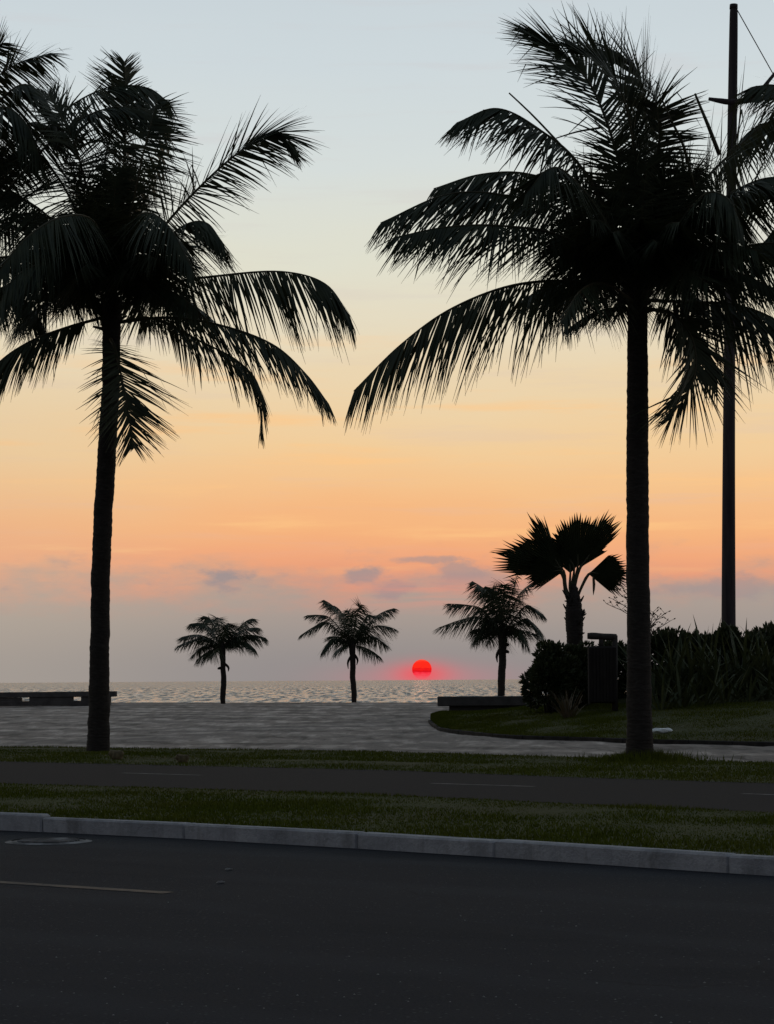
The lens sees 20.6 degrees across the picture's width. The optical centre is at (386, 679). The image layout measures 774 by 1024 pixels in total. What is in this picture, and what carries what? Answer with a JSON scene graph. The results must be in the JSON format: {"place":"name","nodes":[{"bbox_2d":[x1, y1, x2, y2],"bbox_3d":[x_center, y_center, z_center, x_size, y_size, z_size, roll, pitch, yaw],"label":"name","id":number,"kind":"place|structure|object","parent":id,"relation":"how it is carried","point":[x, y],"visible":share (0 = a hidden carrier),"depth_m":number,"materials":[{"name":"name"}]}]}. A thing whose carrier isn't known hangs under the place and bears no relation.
{"place":"outdoors","nodes":[
{"label":"outdoors","id":0,"kind":"place"},
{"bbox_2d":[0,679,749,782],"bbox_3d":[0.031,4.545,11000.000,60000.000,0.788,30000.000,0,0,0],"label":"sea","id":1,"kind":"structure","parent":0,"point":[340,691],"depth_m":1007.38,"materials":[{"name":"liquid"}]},
{"bbox_2d":[0,830,773,1023],"bbox_3d":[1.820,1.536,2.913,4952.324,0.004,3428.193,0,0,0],"label":"road","id":2,"kind":"structure","parent":0,"point":[301,921],"depth_m":12.79,"materials":[{"name":"grey asphalt"}]},
{"bbox_2d":[5,837,91,844],"bbox_3d":[-3.283,1.559,20.673,0.840,0.018,0.840,0,0,0],"label":"manhole cover","id":3,"kind":"object","parent":2,"relation":"on","point":[48,841],"visible":1,"depth_m":20.54,"materials":[{"name":"metal"}]},
{"bbox_2d":[0,887,769,1022],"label":"grit","id":4,"kind":"object","parent":2,"relation":"on","point":[400,981],"visible":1,"depth_m":10.72,"materials":[{"name":"grey stone"}]},
{"bbox_2d":[0,812,773,875],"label":"kerb","id":5,"kind":"structure","parent":2,"relation":"on","point":[688,860],"depth_m":19.15,"materials":[{"name":"concrete"}]},
{"bbox_2d":[0,702,773,761],"bbox_3d":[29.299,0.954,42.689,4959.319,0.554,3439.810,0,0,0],"label":"promenade","id":6,"kind":"structure","parent":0,"point":[386,726],"depth_m":54.49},
{"bbox_2d":[0,691,116,705],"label":"bench","id":7,"kind":"object","parent":6,"relation":"on","point":[42,698],"visible":0.87,"depth_m":86.78,"materials":[{"name":"concrete"}]},
{"bbox_2d":[174,615,268,703],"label":"palm tree","id":8,"kind":"object","parent":6,"relation":"on","point":[221,643],"visible":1,"depth_m":86.90,"materials":[{"name":"green plant"}]},
{"bbox_2d":[431,575,546,695],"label":"palm tree","id":9,"kind":"object","parent":6,"relation":"on","point":[494,626],"visible":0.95,"depth_m":69.89,"materials":[{"name":"green plant"}]},
{"bbox_2d":[428,696,773,746],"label":"grass island","id":10,"kind":"structure","parent":6,"relation":"on","point":[710,741],"depth_m":46.67,"materials":[{"name":"plant"}]},
{"bbox_2d":[437,696,544,710],"bbox_3d":[3.095,0.890,60.352,3.279,0.863,0.900,0,0,6],"label":"bench","id":11,"kind":"object","parent":10,"relation":"on","point":[469,703],"visible":0.41,"depth_m":59.98,"materials":[{"name":"concrete"}]},
{"bbox_2d":[518,639,582,712],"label":"shrub","id":12,"kind":"object","parent":10,"relation":"on","point":[553,667],"visible":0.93,"depth_m":53.68,"materials":[{"name":"green plant"}]},
{"bbox_2d":[491,511,625,645],"bbox_3d":[4.563,-1.741,56.038,3.765,5.540,0.786,0,0,0],"label":"fan palm","id":13,"kind":"object","parent":10,"relation":"on","point":[542,557],"visible":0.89,"depth_m":55.93,"materials":[{"name":"green plant"}]},
{"bbox_2d":[546,686,587,717],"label":"reed clump","id":14,"kind":"object","parent":10,"relation":"on","point":[565,710],"visible":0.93,"depth_m":51.36,"materials":[{"name":"green plant"}]},
{"bbox_2d":[551,640,595,706],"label":"shrub","id":15,"kind":"object","parent":10,"relation":"on","point":[580,649],"visible":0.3,"depth_m":54.63,"materials":[{"name":"green plant"}]},
{"bbox_2d":[587,633,617,710],"bbox_3d":[5.262,-0.105,51.986,0.743,2.105,0.549,0,0,0],"label":"litter bin","id":16,"kind":"object","parent":10,"relation":"on","point":[602,674],"visible":0.99,"depth_m":51.71,"materials":[{"name":"black metal"}]},
{"bbox_2d":[596,639,626,698],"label":"shrub","id":17,"kind":"object","parent":10,"relation":"on","point":[622,681],"visible":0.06,"depth_m":55.57,"materials":[{"name":"green plant"}]},
{"bbox_2d":[603,579,675,634],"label":"twiggy shrub","id":18,"kind":"object","parent":10,"relation":"on","point":[652,614],"visible":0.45,"depth_m":53.89,"materials":[{"name":"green plant"}]},
{"bbox_2d":[603,641,697,702],"bbox_3d":[6.633,-0.128,53.167,2.314,1.754,1.644,0,0,-16],"label":"strap leaf plant","id":19,"kind":"object","parent":10,"relation":"on","point":[653,679],"visible":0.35,"depth_m":53.10,"materials":[{"name":"green plant"}]},
{"bbox_2d":[622,669,697,709],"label":"strap leaf plant","id":20,"kind":"object","parent":10,"relation":"on","point":[663,697],"visible":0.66,"depth_m":51.04,"materials":[{"name":"green plant"}]},
{"bbox_2d":[623,626,699,697],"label":"shrub","id":21,"kind":"object","parent":10,"relation":"on","point":[672,632],"visible":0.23,"depth_m":54.07,"materials":[{"name":"green plant"}]},
{"bbox_2d":[652,728,672,732],"bbox_3d":[5.705,1.067,44.697,0.584,0.130,0.207,0,0,0],"label":"plastic bag","id":22,"kind":"object","parent":10,"relation":"on","point":[660,730],"visible":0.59,"depth_m":44.64,"materials":[{"name":"white plastic"}]},
{"bbox_2d":[618,624,714,702],"bbox_3d":[6.789,-0.352,52.479,2.069,2.105,2.488,0,0,-16],"label":"strap leaf plant","id":23,"kind":"object","parent":10,"relation":"on","point":[680,665],"visible":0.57,"depth_m":52.65,"materials":[{"name":"green plant"}]},
{"bbox_2d":[618,626,714,700],"bbox_3d":[7.263,-0.312,53.846,1.905,2.056,2.661,0,0,-39],"label":"strap leaf plant","id":24,"kind":"object","parent":10,"relation":"on","point":[668,669],"visible":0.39,"depth_m":53.66,"materials":[{"name":"green plant"}]},
{"bbox_2d":[652,659,704,707],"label":"strap leaf plant","id":25,"kind":"object","parent":10,"relation":"on","point":[686,699],"visible":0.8,"depth_m":51.44,"materials":[{"name":"green plant"}]},
{"bbox_2d":[651,616,724,696],"bbox_3d":[7.906,-0.525,54.028,1.902,2.318,2.248,0,0,41],"label":"strap leaf plant","id":26,"kind":"object","parent":10,"relation":"on","point":[699,642],"visible":0.32,"depth_m":53.62,"materials":[{"name":"green plant"}]},
{"bbox_2d":[651,627,742,700],"bbox_3d":[7.558,-0.355,52.694,2.683,2.078,2.998,0,0,-38],"label":"strap leaf plant","id":27,"kind":"object","parent":10,"relation":"on","point":[700,674],"visible":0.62,"depth_m":52.20,"materials":[{"name":"green plant"}]},
{"bbox_2d":[652,635,741,698],"bbox_3d":[7.618,-0.254,52.897,2.280,1.899,2.306,0,0,-32],"label":"strap leaf plant","id":28,"kind":"object","parent":10,"relation":"on","point":[693,661],"visible":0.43,"depth_m":52.96,"materials":[{"name":"green plant"}]},
{"bbox_2d":[683,629,723,693],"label":"shrub","id":29,"kind":"object","parent":10,"relation":"on","point":[702,635],"visible":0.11,"depth_m":54.74,"materials":[{"name":"green plant"}]},
{"bbox_2d":[687,661,734,706],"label":"strap leaf plant","id":30,"kind":"object","parent":10,"relation":"on","point":[711,694],"visible":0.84,"depth_m":50.88,"materials":[{"name":"green plant"}]},
{"bbox_2d":[671,639,757,699],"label":"strap leaf plant","id":31,"kind":"object","parent":10,"relation":"on","point":[709,676],"visible":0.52,"depth_m":52.08,"materials":[{"name":"green plant"}]},
{"bbox_2d":[678,631,768,698],"bbox_3d":[8.249,-0.295,51.815,2.638,1.846,1.740,0,0,0],"label":"strap leaf plant","id":32,"kind":"object","parent":10,"relation":"on","point":[726,675],"visible":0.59,"depth_m":51.94,"materials":[{"name":"green plant"}]},
{"bbox_2d":[704,661,752,704],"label":"strap leaf plant","id":33,"kind":"object","parent":10,"relation":"on","point":[721,694],"visible":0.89,"depth_m":50.77,"materials":[{"name":"green plant"}]},
{"bbox_2d":[694,621,771,695],"bbox_3d":[8.852,-0.449,54.466,2.219,2.159,1.888,0,0,0],"label":"shrub","id":34,"kind":"object","parent":10,"relation":"on","point":[724,629],"visible":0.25,"depth_m":54.19,"materials":[{"name":"green plant"}]},
{"bbox_2d":[710,619,773,696],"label":"strap leaf plant","id":35,"kind":"object","parent":10,"relation":"on","point":[743,658],"visible":0.57,"depth_m":52.26,"materials":[{"name":"green plant"}]},
{"bbox_2d":[711,619,773,695],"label":"strap leaf plant","id":36,"kind":"object","parent":10,"relation":"on","point":[759,657],"visible":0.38,"depth_m":52.32,"materials":[{"name":"green plant"}]},
{"bbox_2d":[713,80,773,286],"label":"palm tree","id":37,"kind":"object","parent":10,"relation":"on","point":[748,93],"visible":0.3,"depth_m":40.49,"materials":[{"name":"green plant"}]},
{"bbox_2d":[718,642,773,696],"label":"strap leaf plant","id":38,"kind":"object","parent":10,"relation":"on","point":[761,662],"visible":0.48,"depth_m":51.92,"materials":[{"name":"green plant"}]},
{"bbox_2d":[722,673,773,702],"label":"strap leaf plant","id":39,"kind":"object","parent":10,"relation":"on","point":[751,688],"visible":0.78,"depth_m":50.87,"materials":[{"name":"green plant"}]},
{"bbox_2d":[734,667,773,699],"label":"strap leaf plant","id":40,"kind":"object","parent":10,"relation":"on","point":[768,696],"visible":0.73,"depth_m":51.12,"materials":[{"name":"green plant"}]},
{"bbox_2d":[735,626,773,695],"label":"strap leaf plant","id":41,"kind":"object","parent":10,"relation":"on","point":[766,661],"visible":0.47,"depth_m":51.91,"materials":[{"name":"green plant"}]},
{"bbox_2d":[740,621,773,662],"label":"shrub","id":42,"kind":"object","parent":10,"relation":"on","point":[767,630],"visible":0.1,"depth_m":54.75,"materials":[{"name":"green plant"}]},
{"bbox_2d":[741,626,773,683],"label":"strap leaf plant","id":43,"kind":"object","parent":10,"relation":"on","point":[771,666],"visible":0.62,"depth_m":51.93,"materials":[{"name":"green plant"}]},
{"bbox_2d":[752,667,773,695],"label":"strap leaf plant","id":44,"kind":"object","parent":10,"relation":"on","point":[771,689],"visible":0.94,"depth_m":51.21,"materials":[{"name":"green plant"}]},
{"bbox_2d":[708,3,773,626],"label":"utility pole","id":45,"kind":"object","parent":6,"relation":"on","point":[728,612],"visible":0.51,"depth_m":57.87,"materials":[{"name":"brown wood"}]},
{"bbox_2d":[0,761,773,812],"bbox_3d":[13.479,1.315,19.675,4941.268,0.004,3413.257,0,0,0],"label":"cycle path","id":46,"kind":"structure","parent":0,"point":[741,796],"depth_m":28.89,"materials":[{"name":"asphalt"}]},
{"bbox_2d":[0,782,773,855],"bbox_3d":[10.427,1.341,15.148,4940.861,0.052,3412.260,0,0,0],"label":"grass verge","id":47,"kind":"object","parent":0,"point":[541,811],"depth_m":22.10,"materials":[{"name":"plant"}]},
{"bbox_2d":[0,745,773,783],"bbox_3d":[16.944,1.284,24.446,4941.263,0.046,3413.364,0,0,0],"label":"grass verge","id":48,"kind":"object","parent":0,"point":[357,762],"depth_m":35.73,"materials":[{"name":"plant"}]},
{"bbox_2d":[0,17,178,357],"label":"palm tree","id":49,"kind":"object","parent":48,"relation":"on","point":[20,131],"visible":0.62,"depth_m":43.28,"materials":[{"name":"green plant"}]},
{"bbox_2d":[108,749,123,759],"bbox_3d":[-4.859,1.352,38.320,0.307,0.237,0.203,0,0,26],"label":"coconut husk","id":50,"kind":"object","parent":48,"relation":"on","point":[116,754],"visible":0.97,"depth_m":38.25,"materials":[{"name":"brown plant"}]},
{"bbox_2d":[0,47,358,750],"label":"palm tree","id":51,"kind":"object","parent":48,"relation":"on","point":[98,239],"visible":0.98,"depth_m":42.41,"materials":[{"name":"green plant"}]},
{"bbox_2d":[174,754,188,762],"bbox_3d":[-3.527,1.363,36.593,0.285,0.201,0.188,0,0,0],"label":"coconut husk","id":52,"kind":"object","parent":48,"relation":"on","point":[182,758],"visible":0.96,"depth_m":36.53,"materials":[{"name":"brown plant"}]},
{"bbox_2d":[343,1,773,758],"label":"palm tree","id":53,"kind":"object","parent":48,"relation":"on","point":[633,245],"visible":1,"depth_m":35.76,"materials":[{"name":"green plant"}]},
{"bbox_2d":[541,746,741,763],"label":"grass","id":54,"kind":"structure","parent":48,"relation":"on","point":[656,755],"depth_m":35.90,"materials":[{"name":"green plant"}]},
{"bbox_2d":[0,0,773,682],"label":"sky","id":55,"kind":"structure","parent":0,"point":[409,512],"materials":[{"name":"orange"}]},
{"bbox_2d":[412,659,431,678],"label":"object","id":56,"kind":"object","parent":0,"point":[421,668],"visible":1,"depth_m":25416.89,"materials":[{"name":"red"}]},
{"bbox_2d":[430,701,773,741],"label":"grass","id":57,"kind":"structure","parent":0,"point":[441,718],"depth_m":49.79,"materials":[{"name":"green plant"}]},
{"bbox_3d":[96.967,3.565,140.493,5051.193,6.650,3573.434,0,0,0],"label":"beach","id":58,"kind":"structure","parent":0,"visible":0},
{"bbox_2d":[298,597,399,701],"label":"palm tree","id":59,"kind":"object","parent":58,"relation":"on","point":[354,639],"visible":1,"depth_m":87.89,"materials":[{"name":"green plant"}]}
]}

